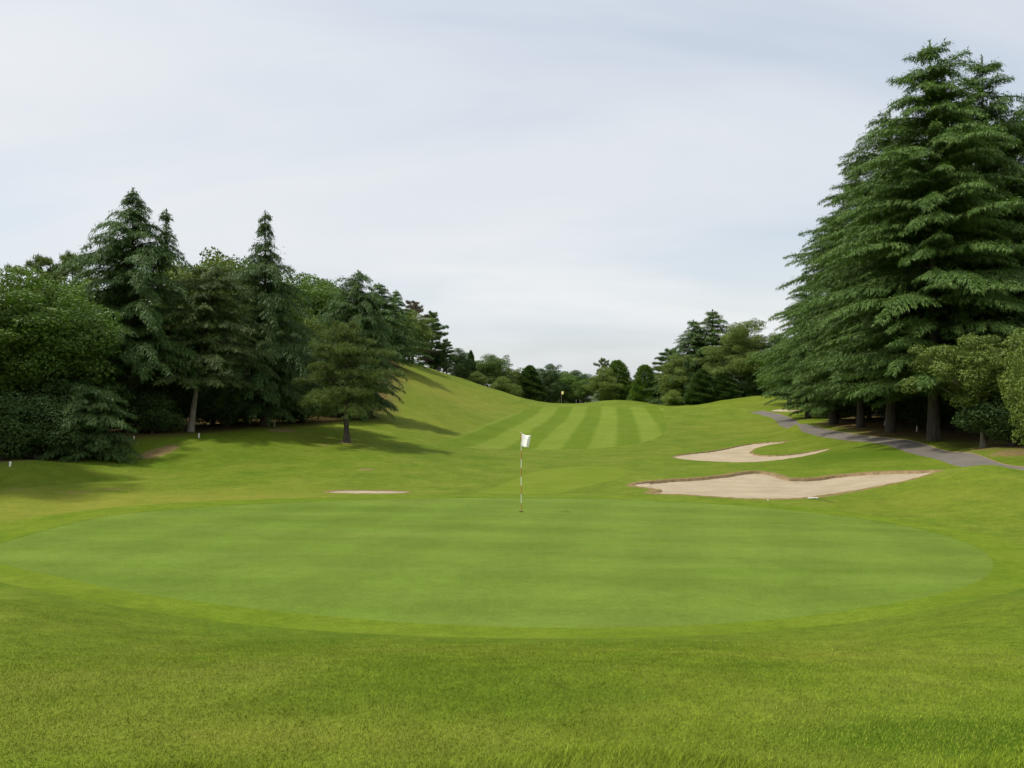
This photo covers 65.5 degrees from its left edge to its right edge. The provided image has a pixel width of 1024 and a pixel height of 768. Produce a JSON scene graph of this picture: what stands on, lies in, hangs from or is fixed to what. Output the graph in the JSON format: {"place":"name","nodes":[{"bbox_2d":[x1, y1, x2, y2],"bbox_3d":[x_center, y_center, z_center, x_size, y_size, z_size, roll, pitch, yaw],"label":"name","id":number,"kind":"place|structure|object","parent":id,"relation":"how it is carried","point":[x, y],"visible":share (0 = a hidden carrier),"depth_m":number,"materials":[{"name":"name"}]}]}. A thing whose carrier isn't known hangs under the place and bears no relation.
{"place":"outdoors","nodes":[
{"label":"outdoors","id":0,"kind":"place"},
{"bbox_2d":[0,373,67,398],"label":"shrub","id":1,"kind":"object","parent":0,"point":[17,387],"visible":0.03,"depth_m":35.89,"materials":[{"name":"green plant"}]},
{"bbox_2d":[39,250,98,292],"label":"pine tree","id":2,"kind":"object","parent":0,"point":[68,255],"visible":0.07,"depth_m":75.62,"materials":[{"name":"green plant"}]},
{"bbox_2d":[100,376,150,431],"bbox_3d":[-21.323,1.066,41.913,5.048,3.206,4.817,0,-2,-8],"label":"shrub","id":3,"kind":"object","parent":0,"point":[118,403],"visible":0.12,"depth_m":41.43,"materials":[{"name":"green plant"}]},
{"bbox_2d":[0,360,1023,767],"bbox_3d":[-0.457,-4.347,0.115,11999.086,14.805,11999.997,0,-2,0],"label":"ground","id":4,"kind":"structure","parent":0,"point":[316,458],"depth_m":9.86,"materials":[{"name":"green plant"}]},
{"bbox_2d":[0,276,54,312],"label":"broadleaf tree","id":5,"kind":"object","parent":4,"relation":"on","point":[22,287],"depth_m":61.26,"materials":[{"name":"green plant"}]},
{"bbox_2d":[0,283,57,395],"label":"broadleaf tree","id":6,"kind":"object","parent":4,"relation":"on","point":[4,349],"visible":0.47,"depth_m":34.59,"materials":[{"name":"green plant"}]},
{"bbox_2d":[0,390,62,459],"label":"shrub","id":7,"kind":"object","parent":4,"relation":"on","point":[11,403],"visible":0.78,"depth_m":32.25,"materials":[{"name":"green plant"}]},
{"bbox_2d":[3,254,69,291],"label":"pine tree","id":8,"kind":"object","parent":4,"relation":"on","point":[41,261],"visible":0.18,"depth_m":73.79,"materials":[{"name":"green plant"}]},
{"bbox_2d":[0,395,97,459],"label":"shrub","id":9,"kind":"object","parent":4,"relation":"on","point":[53,423],"visible":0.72,"depth_m":32.78,"materials":[{"name":"green plant"}]},
{"bbox_2d":[0,265,129,446],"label":"broadleaf tree","id":10,"kind":"object","parent":4,"relation":"on","point":[73,335],"visible":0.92,"depth_m":35.50,"materials":[{"name":"green plant"}]},
{"bbox_2d":[16,377,117,450],"bbox_3d":[-20.347,1.389,35.976,5.161,3.435,5.409,-1,-2,27],"label":"shrub","id":11,"kind":"object","parent":4,"relation":"on","point":[51,393],"visible":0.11,"depth_m":35.34,"materials":[{"name":"green plant"}]},
{"bbox_2d":[33,275,121,380],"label":"broadleaf tree","id":12,"kind":"object","parent":4,"relation":"on","point":[80,286],"visible":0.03,"depth_m":49.81,"materials":[{"name":"green plant"}]},
{"bbox_2d":[41,340,135,431],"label":"broadleaf tree","id":13,"kind":"object","parent":4,"relation":"on","point":[114,386],"visible":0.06,"depth_m":39.76,"materials":[{"name":"green plant"}]},
{"bbox_2d":[71,277,107,289],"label":"broadleaf tree","id":14,"kind":"object","parent":4,"relation":"on","point":[87,279],"depth_m":58.25,"materials":[{"name":"green plant"}]},
{"bbox_2d":[35,382,145,463],"bbox_3d":[-18.181,1.728,34.390,4.448,3.783,4.532,0,-2,0],"label":"shrub","id":15,"kind":"object","parent":4,"relation":"on","point":[89,446],"visible":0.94,"depth_m":33.94,"materials":[{"name":"green plant"}]},
{"bbox_2d":[48,188,238,432],"bbox_3d":[-21.037,-3.951,42.311,10.329,13.087,9.012,-1,-2,34],"label":"cedar tree","id":16,"kind":"object","parent":4,"relation":"on","point":[128,275],"visible":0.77,"depth_m":41.27,"materials":[{"name":"green plant"}]},
{"bbox_2d":[120,390,188,433],"bbox_3d":[-18.680,1.482,41.531,3.441,2.290,3.606,1,-2,-33],"label":"shrub","id":17,"kind":"object","parent":4,"relation":"on","point":[158,413],"visible":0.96,"depth_m":40.97,"materials":[{"name":"green plant"}]},
{"bbox_2d":[118,333,204,426],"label":"broadleaf tree","id":18,"kind":"object","parent":4,"relation":"on","point":[171,391],"visible":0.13,"depth_m":45.15,"materials":[{"name":"green plant"}]},
{"bbox_2d":[166,388,206,425],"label":"shrub","id":19,"kind":"object","parent":4,"relation":"on","point":[183,416],"visible":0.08,"depth_m":46.77,"materials":[{"name":"green plant"}]},
{"bbox_2d":[116,263,279,431],"bbox_3d":[-16.982,-2.006,43.017,7.856,9.339,7.615,0,-2,0],"label":"conifer tree","id":20,"kind":"object","parent":4,"relation":"on","point":[203,350],"visible":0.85,"depth_m":42.48,"materials":[{"name":"green plant"}]},
{"bbox_2d":[143,254,262,373],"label":"broadleaf tree","id":21,"kind":"object","parent":4,"relation":"on","point":[183,273],"visible":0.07,"depth_m":60.22,"materials":[{"name":"green plant"}]},
{"bbox_2d":[184,385,242,424],"bbox_3d":[-18.324,0.976,48.917,5.048,3.206,4.817,0,-2,-7],"label":"shrub","id":22,"kind":"object","parent":4,"relation":"on","point":[203,420],"visible":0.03,"depth_m":47.95,"materials":[{"name":"green plant"}]},
{"bbox_2d":[180,282,299,370],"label":"broadleaf tree","id":23,"kind":"object","parent":4,"relation":"on","point":[234,310],"visible":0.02,"depth_m":60.79,"materials":[{"name":"green plant"}]},
{"bbox_2d":[194,312,292,423],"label":"broadleaf tree","id":24,"kind":"object","parent":4,"relation":"on","point":[210,369],"visible":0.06,"depth_m":49.64,"materials":[{"name":"green plant"}]},
{"bbox_2d":[191,246,297,320],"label":"broadleaf tree","id":25,"kind":"object","parent":4,"relation":"on","point":[229,258],"visible":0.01,"depth_m":64.81,"materials":[{"name":"green plant"}]},
{"bbox_2d":[197,210,336,428],"bbox_3d":[-14.478,-3.804,46.866,8.269,13.226,8.420,0,-2,0],"label":"cedar tree","id":26,"kind":"object","parent":4,"relation":"on","point":[271,296],"visible":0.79,"depth_m":46.17,"materials":[{"name":"green plant"}]},
{"bbox_2d":[268,387,324,423],"bbox_3d":[-14.076,1.234,50.919,4.327,2.748,4.129,0,-2,-4],"label":"shrub","id":27,"kind":"object","parent":4,"relation":"on","point":[297,415],"visible":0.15,"depth_m":50.31,"materials":[{"name":"green plant"}]},
{"bbox_2d":[278,307,332,348],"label":"broadleaf tree","id":28,"kind":"object","parent":4,"relation":"on","point":[299,317],"visible":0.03,"depth_m":63.46,"materials":[{"name":"green plant"}]},
{"bbox_2d":[270,329,343,422],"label":"broadleaf tree","id":29,"kind":"object","parent":4,"relation":"on","point":[307,384],"visible":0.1,"depth_m":52.40,"materials":[{"name":"green plant"}]},
{"bbox_2d":[302,316,328,351],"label":"broadleaf tree","id":30,"kind":"object","parent":4,"relation":"on","point":[310,324],"visible":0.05,"depth_m":61.50,"materials":[{"name":"green plant"}]},
{"bbox_2d":[278,270,360,328],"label":"broadleaf tree","id":31,"kind":"object","parent":4,"relation":"on","point":[318,295],"visible":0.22,"depth_m":75.92,"materials":[{"name":"green plant"}]},
{"bbox_2d":[297,278,370,324],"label":"broadleaf tree","id":32,"kind":"object","parent":4,"relation":"on","point":[333,286],"depth_m":82.91,"materials":[{"name":"green plant"}]},
{"bbox_2d":[291,319,407,442],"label":"pine tree","id":33,"kind":"object","parent":4,"relation":"on","point":[357,386],"visible":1,"depth_m":43.24,"materials":[{"name":"green plant"}]},
{"bbox_2d":[312,270,407,421],"bbox_3d":[-11.363,-2.541,57.261,8.151,11.407,8.685,1,-2,-22],"label":"cedar tree","id":34,"kind":"object","parent":4,"relation":"on","point":[366,319],"visible":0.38,"depth_m":56.41,"materials":[{"name":"green plant"}]},
{"bbox_2d":[328,490,407,493],"bbox_3d":[-4.838,3.626,26.768,2.731,0.061,1.017,0,-2,0],"label":"sand bunker","id":35,"kind":"object","parent":4,"relation":"on","point":[358,491],"visible":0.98,"depth_m":26.93},
{"bbox_2d":[366,283,432,370],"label":"cedar tree","id":36,"kind":"object","parent":4,"relation":"on","point":[386,310],"visible":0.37,"depth_m":87.98,"materials":[{"name":"green plant"}]},
{"bbox_2d":[387,321,415,356],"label":"broadleaf tree","id":37,"kind":"object","parent":4,"relation":"on","point":[403,335],"visible":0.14,"depth_m":97.77,"materials":[{"name":"green plant"}]},
{"bbox_2d":[390,290,425,357],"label":"cedar tree","id":38,"kind":"object","parent":4,"relation":"on","point":[395,294],"visible":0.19,"depth_m":100.02,"materials":[{"name":"green plant"}]},
{"bbox_2d":[404,309,437,359],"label":"broadleaf tree","id":39,"kind":"object","parent":4,"relation":"on","point":[426,333],"visible":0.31,"depth_m":107.18,"materials":[{"name":"green plant"}]},
{"bbox_2d":[404,300,437,362],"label":"pine tree","id":40,"kind":"object","parent":4,"relation":"on","point":[415,305],"visible":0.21,"depth_m":113.22,"materials":[{"name":"green plant"}]},
{"bbox_2d":[414,311,456,365],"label":"pine tree","id":41,"kind":"object","parent":4,"relation":"on","point":[435,327],"visible":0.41,"depth_m":116.39,"materials":[{"name":"green plant"}]},
{"bbox_2d":[428,349,445,371],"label":"broadleaf tree","id":42,"kind":"object","parent":4,"relation":"on","point":[435,356],"visible":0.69,"depth_m":115.60,"materials":[{"name":"green plant"}]},
{"bbox_2d":[434,339,456,373],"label":"pine tree","id":43,"kind":"object","parent":4,"relation":"on","point":[446,365],"visible":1,"depth_m":113.88,"materials":[{"name":"green plant"}]},
{"bbox_2d":[445,348,474,378],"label":"broadleaf tree","id":44,"kind":"object","parent":4,"relation":"on","point":[460,362],"visible":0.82,"depth_m":120.56,"materials":[{"name":"green plant"}]},
{"bbox_2d":[464,350,476,379],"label":"cypress tree","id":45,"kind":"object","parent":4,"relation":"on","point":[473,367],"visible":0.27,"depth_m":123.77,"materials":[{"name":"green plant"}]},
{"bbox_2d":[466,371,487,385],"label":"shrub","id":46,"kind":"object","parent":4,"relation":"on","point":[476,377],"visible":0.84,"depth_m":118.33,"materials":[{"name":"green plant"}]},
{"bbox_2d":[475,353,516,387],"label":"broadleaf tree","id":47,"kind":"object","parent":4,"relation":"on","point":[491,369],"visible":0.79,"depth_m":131.58,"materials":[{"name":"green plant"}]},
{"bbox_2d":[0,497,992,627],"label":"putting green","id":48,"kind":"object","parent":4,"relation":"on","point":[544,562],"visible":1,"depth_m":14.84,"materials":[{"name":"green plant"}]},
{"bbox_2d":[519,432,530,511],"bbox_3d":[0.358,2.372,21.417,0.368,2.138,0.112,-1,-2,32],"label":"flagstick","id":49,"kind":"object","parent":48,"relation":"on","point":[525,440],"visible":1,"depth_m":21.46,"materials":[{"name":"white fabric"}]},
{"bbox_2d":[490,376,516,393],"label":"shrub","id":50,"kind":"object","parent":4,"relation":"on","point":[502,383],"visible":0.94,"depth_m":120.26,"materials":[{"name":"green plant"}]},
{"bbox_2d":[0,495,1023,638],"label":"green collar","id":51,"kind":"object","parent":4,"relation":"on","point":[1005,575],"visible":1,"depth_m":11.40,"materials":[{"name":"green plant"}]},
{"bbox_2d":[505,367,527,388],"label":"broadleaf tree","id":52,"kind":"object","parent":4,"relation":"on","point":[514,373],"visible":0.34,"depth_m":136.28,"materials":[{"name":"green plant"}]},
{"bbox_2d":[509,383,523,396],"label":"shrub","id":53,"kind":"object","parent":4,"relation":"on","point":[517,391],"visible":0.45,"depth_m":124.64,"materials":[{"name":"green plant"}]},
{"bbox_2d":[517,365,549,401],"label":"cypress tree","id":54,"kind":"object","parent":4,"relation":"on","point":[533,388],"visible":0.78,"depth_m":134.69,"materials":[{"name":"green plant"}]},
{"bbox_2d":[436,406,666,449],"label":"fairway","id":55,"kind":"structure","parent":4,"relation":"on","point":[567,428],"depth_m":67.33,"materials":[{"name":"green plant"}]},
{"bbox_2d":[478,466,625,493],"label":"approach turf","id":56,"kind":"structure","parent":4,"relation":"on","point":[557,480],"depth_m":32.11,"materials":[{"name":"green plant"}]},
{"bbox_2d":[536,363,570,402],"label":"broadleaf tree","id":57,"kind":"object","parent":4,"relation":"on","point":[553,388],"visible":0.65,"depth_m":139.34,"materials":[{"name":"green plant"}]},
{"bbox_2d":[551,370,579,402],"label":"broadleaf tree","id":58,"kind":"object","parent":4,"relation":"on","point":[567,378],"visible":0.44,"depth_m":144.33,"materials":[{"name":"green plant"}]},
{"bbox_2d":[565,370,597,403],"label":"broadleaf tree","id":59,"kind":"object","parent":4,"relation":"on","point":[577,374],"visible":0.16,"depth_m":146.74,"materials":[{"name":"green plant"}]},
{"bbox_2d":[568,378,596,402],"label":"broadleaf tree","id":60,"kind":"object","parent":4,"relation":"on","point":[580,392],"visible":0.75,"depth_m":141.20,"materials":[{"name":"green plant"}]},
{"bbox_2d":[593,357,609,380],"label":"pine tree","id":61,"kind":"object","parent":4,"relation":"on","point":[602,360],"visible":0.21,"depth_m":149.98,"materials":[{"name":"green plant"}]},
{"bbox_2d":[581,366,624,401],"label":"broadleaf tree","id":62,"kind":"object","parent":4,"relation":"on","point":[605,385],"visible":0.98,"depth_m":133.08,"materials":[{"name":"green plant"}]},
{"bbox_2d":[599,359,633,400],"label":"tree","id":63,"kind":"object","parent":4,"relation":"on","point":[621,372],"visible":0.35,"depth_m":136.72,"materials":[{"name":"green plant"}]},
{"bbox_2d":[626,364,662,403],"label":"cypress tree","id":64,"kind":"object","parent":4,"relation":"on","point":[640,383],"visible":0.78,"depth_m":122.89,"materials":[{"name":"green plant"}]},
{"bbox_2d":[541,377,776,404],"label":"distant wood","id":65,"kind":"object","parent":4,"relation":"on","point":[640,394],"depth_m":210.72,"materials":[{"name":"green plant"}]},
{"bbox_2d":[643,348,677,400],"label":"pine tree","id":66,"kind":"object","parent":4,"relation":"on","point":[661,359],"visible":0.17,"depth_m":120.99,"materials":[{"name":"green plant"}]},
{"bbox_2d":[660,390,684,405],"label":"shrub","id":67,"kind":"object","parent":4,"relation":"on","point":[673,397],"visible":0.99,"depth_m":105.44,"materials":[{"name":"green plant"}]},
{"bbox_2d":[654,353,694,401],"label":"broadleaf tree","id":68,"kind":"object","parent":4,"relation":"on","point":[667,374],"visible":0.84,"depth_m":109.24,"materials":[{"name":"green plant"}]},
{"bbox_2d":[646,319,721,404],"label":"cedar tree","id":69,"kind":"object","parent":4,"relation":"on","point":[694,326],"visible":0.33,"depth_m":112.22,"materials":[{"name":"green plant"}]},
{"bbox_2d":[681,368,723,402],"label":"cypress tree","id":70,"kind":"object","parent":4,"relation":"on","point":[702,390],"visible":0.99,"depth_m":101.95,"materials":[{"name":"green plant"}]},
{"bbox_2d":[651,309,755,404],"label":"cedar tree","id":71,"kind":"object","parent":4,"relation":"on","point":[712,327],"visible":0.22,"depth_m":112.43,"materials":[{"name":"green plant"}]},
{"bbox_2d":[713,369,743,399],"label":"cypress tree","id":72,"kind":"object","parent":4,"relation":"on","point":[727,387],"visible":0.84,"depth_m":101.91,"materials":[{"name":"green plant"}]},
{"bbox_2d":[689,318,781,396],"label":"broadleaf tree","id":73,"kind":"object","parent":4,"relation":"on","point":[740,345],"visible":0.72,"depth_m":105.14,"materials":[{"name":"green plant"}]},
{"bbox_2d":[673,441,827,461],"bbox_3d":[14.668,3.989,47.112,12.116,0.778,7.947,1,-2,-44],"label":"sand bunker","id":74,"kind":"object","parent":4,"relation":"on","point":[741,453],"visible":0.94,"depth_m":47.22},
{"bbox_2d":[735,373,769,395],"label":"shrub","id":75,"kind":"object","parent":4,"relation":"on","point":[742,385],"visible":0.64,"depth_m":104.26,"materials":[{"name":"green plant"}]},
{"bbox_2d":[744,361,772,394],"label":"broadleaf tree","id":76,"kind":"object","parent":4,"relation":"on","point":[757,378],"visible":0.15,"depth_m":103.50,"materials":[{"name":"green plant"}]},
{"bbox_2d":[753,337,793,402],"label":"broadleaf tree","id":77,"kind":"object","parent":4,"relation":"on","point":[769,361],"visible":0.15,"depth_m":87.76,"materials":[{"name":"green plant"}]},
{"bbox_2d":[762,333,789,395],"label":"broadleaf tree","id":78,"kind":"object","parent":4,"relation":"on","point":[771,343],"visible":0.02,"depth_m":105.13,"materials":[{"name":"green plant"}]},
{"bbox_2d":[634,470,935,498],"bbox_3d":[9.948,3.536,29.572,11.876,0.760,8.115,1,-2,-35],"label":"sand bunker","id":79,"kind":"object","parent":4,"relation":"on","point":[754,484],"visible":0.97,"depth_m":30.44},
{"bbox_2d":[772,409,799,411],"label":"sand bunker","id":80,"kind":"object","parent":4,"relation":"on","point":[780,410],"visible":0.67,"depth_m":82.68},
{"bbox_2d":[749,277,826,418],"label":"cedar tree","id":81,"kind":"object","parent":4,"relation":"on","point":[787,396],"visible":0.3,"depth_m":70.06,"materials":[{"name":"green plant"}]},
{"bbox_2d":[780,358,801,409],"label":"broadleaf tree","id":82,"kind":"object","parent":4,"relation":"on","point":[786,388],"depth_m":79.87,"materials":[{"name":"green plant"}]},
{"bbox_2d":[787,389,819,413],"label":"shrub","id":83,"kind":"object","parent":4,"relation":"on","point":[796,400],"visible":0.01,"depth_m":74.28,"materials":[{"name":"green plant"}]},
{"bbox_2d":[749,213,879,424],"bbox_3d":[24.445,-5.032,59.780,10.243,16.190,11.551,0,-2,-14],"label":"cedar tree","id":84,"kind":"object","parent":4,"relation":"on","point":[831,404],"visible":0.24,"depth_m":59.91,"materials":[{"name":"green plant"}]},
{"bbox_2d":[807,497,831,501],"bbox_3d":[9.454,3.550,24.395,0.320,0.041,1.062,0,-2,-8],"label":"bunker rake","id":85,"kind":"object","parent":4,"relation":"on","point":[816,498],"visible":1,"depth_m":24.84,"materials":[{"name":"white paint"}]},
{"bbox_2d":[815,397,856,419],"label":"shrub","id":86,"kind":"object","parent":4,"relation":"on","point":[827,412],"visible":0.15,"depth_m":63.46,"materials":[{"name":"green plant"}]},
{"bbox_2d":[764,159,923,427],"bbox_3d":[24.069,-6.261,53.820,10.750,18.510,12.526,-1,-2,42],"label":"cedar tree","id":87,"kind":"object","parent":4,"relation":"on","point":[860,420],"visible":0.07,"depth_m":54.14,"materials":[{"name":"green plant"}]},
{"bbox_2d":[837,378,884,418],"bbox_3d":[27.680,0.847,61.996,5.850,3.893,6.130,-1,-2,25],"label":"shrub","id":88,"kind":"object","parent":4,"relation":"on","point":[869,412],"visible":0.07,"depth_m":61.66,"materials":[{"name":"green plant"}]},
{"bbox_2d":[866,379,915,421],"bbox_3d":[28.123,0.945,57.908,5.769,3.664,5.505,0,-2,-5],"label":"shrub","id":89,"kind":"object","parent":4,"relation":"on","point":[899,414],"visible":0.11,"depth_m":56.84,"materials":[{"name":"green plant"}]},
{"bbox_2d":[775,108,1012,432],"bbox_3d":[22.274,-6.962,47.880,11.520,19.836,13.424,1,-2,-29],"label":"cedar tree","id":90,"kind":"object","parent":4,"relation":"on","point":[842,275],"visible":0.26,"depth_m":48.04,"materials":[{"name":"green plant"}]},
{"bbox_2d":[788,38,1023,440],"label":"cedar tree","id":91,"kind":"object","parent":4,"relation":"on","point":[938,104],"visible":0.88,"depth_m":41.45,"materials":[{"name":"green plant"}]},
{"bbox_2d":[837,54,1023,436],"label":"cedar tree","id":92,"kind":"object","parent":4,"relation":"on","point":[992,110],"visible":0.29,"depth_m":44.21,"materials":[{"name":"green plant"}]},
{"bbox_2d":[891,99,1020,297],"bbox_3d":[32.871,-8.734,56.703,14.310,23.408,16.674,1,-2,-33],"label":"cedar tree","id":93,"kind":"object","parent":4,"relation":"on","point":[993,121],"depth_m":55.45,"materials":[{"name":"green plant"}]},
{"bbox_2d":[939,394,977,430],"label":"shrub","id":94,"kind":"object","parent":4,"relation":"on","point":[954,410],"visible":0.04,"depth_m":49.25,"materials":[{"name":"green plant"}]},
{"bbox_2d":[898,328,1023,447],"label":"broadleaf tree","id":95,"kind":"object","parent":4,"relation":"on","point":[981,370],"visible":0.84,"depth_m":36.13,"materials":[{"name":"green plant"}]},
{"bbox_2d":[927,103,1023,407],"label":"cedar tree","id":96,"kind":"object","parent":4,"relation":"on","point":[1018,237],"visible":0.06,"depth_m":44.86,"materials":[{"name":"green plant"}]},
{"bbox_2d":[950,391,1023,445],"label":"shrub","id":97,"kind":"object","parent":4,"relation":"on","point":[993,418],"visible":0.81,"depth_m":35.74,"materials":[{"name":"green plant"}]},
{"bbox_2d":[975,316,1023,437],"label":"broadleaf tree","id":98,"kind":"object","parent":4,"relation":"on","point":[1013,322],"visible":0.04,"depth_m":40.76,"materials":[{"name":"green plant"}]},
{"bbox_2d":[997,342,1023,453],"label":"broadleaf tree","id":99,"kind":"object","parent":4,"relation":"on","point":[1015,392],"visible":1,"depth_m":31.35,"materials":[{"name":"green plant"}]},
{"bbox_2d":[0,0,1023,387],"label":"sky","id":100,"kind":"structure","parent":0,"point":[573,184],"materials":[{"name":"white"}]},
{"bbox_2d":[750,410,1023,469],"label":"cart path","id":101,"kind":"structure","parent":0,"point":[963,459],"depth_m":41.52,"materials":[{"name":"grey asphalt"}]}
]}

